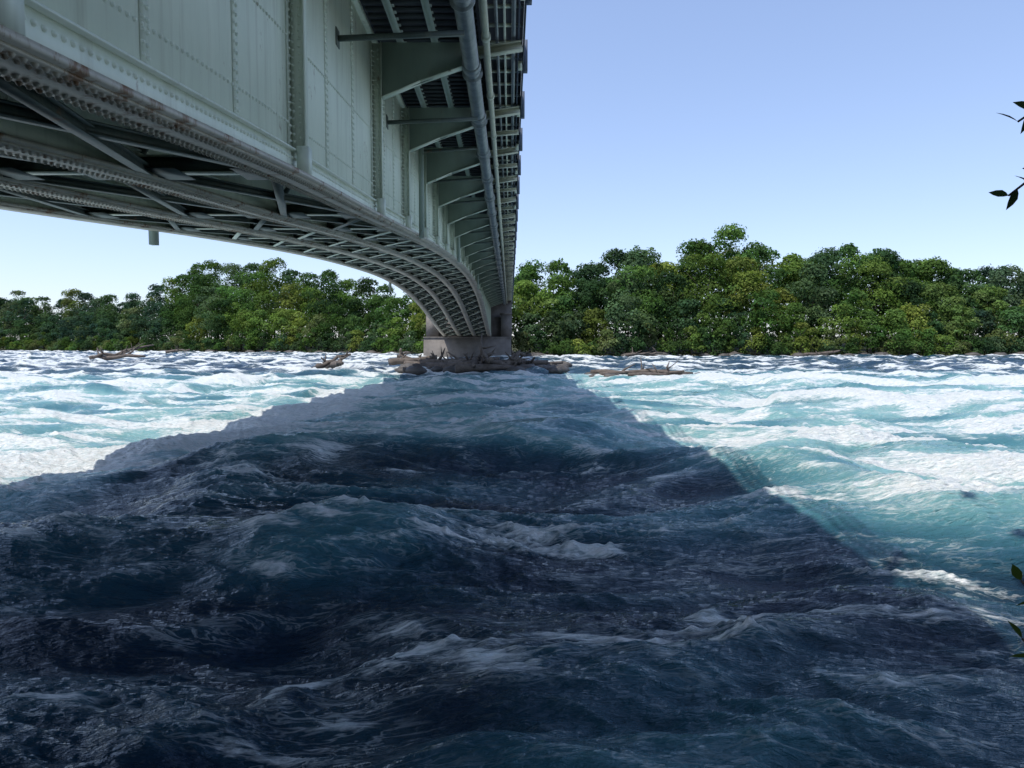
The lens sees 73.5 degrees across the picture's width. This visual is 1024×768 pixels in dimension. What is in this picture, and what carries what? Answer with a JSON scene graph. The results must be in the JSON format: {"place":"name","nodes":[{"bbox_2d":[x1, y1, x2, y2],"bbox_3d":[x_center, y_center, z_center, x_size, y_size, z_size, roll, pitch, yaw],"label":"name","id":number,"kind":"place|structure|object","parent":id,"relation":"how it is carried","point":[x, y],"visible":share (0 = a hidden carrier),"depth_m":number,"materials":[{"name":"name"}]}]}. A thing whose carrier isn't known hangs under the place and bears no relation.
{"place":"outdoors","nodes":[
{"label":"outdoors","id":0,"kind":"place"},
{"bbox_2d":[0,336,1022,355],"bbox_3d":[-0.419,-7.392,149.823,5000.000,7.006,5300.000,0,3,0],"label":"ground","id":1,"kind":"structure","parent":0,"point":[696,353],"depth_m":137.99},
{"bbox_2d":[0,257,425,350],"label":"distant forest","id":2,"kind":"object","parent":1,"relation":"on","point":[210,303],"visible":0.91,"depth_m":183.88,"materials":[{"name":"green plant"}]},
{"bbox_2d":[0,0,531,357],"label":"steel arch bridge","id":3,"kind":"structure","parent":1,"relation":"on","point":[382,139],"depth_m":13.12,"materials":[{"name":"grey paint"}]},
{"bbox_2d":[0,321,1023,355],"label":"riverbank shrubs","id":4,"kind":"object","parent":1,"relation":"on","point":[993,344],"visible":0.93,"depth_m":118.87,"materials":[{"name":"green plant"}]},
{"bbox_2d":[512,223,1023,354],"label":"distant forest","id":5,"kind":"object","parent":1,"relation":"on","point":[910,293],"visible":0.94,"depth_m":124.44,"materials":[{"name":"green plant"}]},
{"bbox_2d":[988,101,1023,209],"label":"overhanging tree","id":6,"kind":"object","parent":1,"relation":"on","point":[1013,198],"visible":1,"depth_m":2.17,"materials":[{"name":"green plant"}]},
{"bbox_2d":[1008,564,1023,657],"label":"riverside shrub","id":7,"kind":"object","parent":1,"relation":"on","point":[1016,571],"visible":1,"depth_m":2.11,"materials":[{"name":"green plant"}]},
{"bbox_2d":[0,350,1023,767],"bbox_3d":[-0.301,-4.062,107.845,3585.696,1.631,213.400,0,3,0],"label":"river water","id":8,"kind":"structure","parent":0,"point":[294,560],"depth_m":7.06,"materials":[{"name":"blue liquid"}]},
{"bbox_2d":[87,342,153,359],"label":"driftwood log","id":9,"kind":"object","parent":8,"relation":"on","point":[110,356],"visible":0.99,"depth_m":80.91,"materials":[{"name":"brown wood"}]},
{"bbox_2d":[165,345,189,352],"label":"driftwood log","id":10,"kind":"object","parent":8,"relation":"on","point":[174,350],"visible":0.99,"depth_m":148.04,"materials":[{"name":"brown wood"}]},
{"bbox_2d":[312,349,350,368],"bbox_3d":[-15.135,-2.037,57.158,3.374,1.757,7.146,-1,3,-13],"label":"driftwood log","id":11,"kind":"object","parent":8,"relation":"on","point":[334,362],"visible":0.98,"depth_m":57.47,"materials":[{"name":"brown wood"}]},
{"bbox_2d":[397,348,436,358],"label":"driftwood log","id":12,"kind":"object","parent":8,"relation":"on","point":[401,354],"visible":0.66,"depth_m":70.08,"materials":[{"name":"brown wood"}]},
{"bbox_2d":[135,349,1023,376],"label":"river rocks","id":13,"kind":"object","parent":8,"relation":"in","point":[419,369],"visible":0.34,"depth_m":56.16,"materials":[{"name":"stone"}]},
{"bbox_2d":[388,333,562,372],"bbox_3d":[-2.277,-2.793,59.935,12.190,3.130,19.828,-2,4,-26],"label":"driftwood pile","id":14,"kind":"object","parent":13,"relation":"on","point":[483,361],"visible":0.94,"depth_m":54.75,"materials":[{"name":"brown wood"}]},
{"bbox_2d":[590,357,692,375],"bbox_3d":[8.569,-1.119,44.659,6.632,1.324,3.126,0,3,0],"label":"driftwood log","id":15,"kind":"object","parent":13,"relation":"on","point":[650,371],"visible":0.92,"depth_m":44.40,"materials":[{"name":"brown wood"}]},
{"bbox_2d":[626,347,662,356],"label":"driftwood log","id":16,"kind":"object","parent":8,"relation":"on","point":[638,353],"visible":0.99,"depth_m":106.94,"materials":[{"name":"brown wood"}]},
{"bbox_2d":[804,350,839,355],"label":"driftwood log","id":17,"kind":"object","parent":8,"relation":"on","point":[817,353],"visible":0.99,"depth_m":110.98,"materials":[{"name":"brown wood"}]},
{"bbox_2d":[0,0,1023,339],"label":"sky","id":18,"kind":"structure","parent":0,"point":[808,126],"materials":[{"name":"blue"}]}
]}

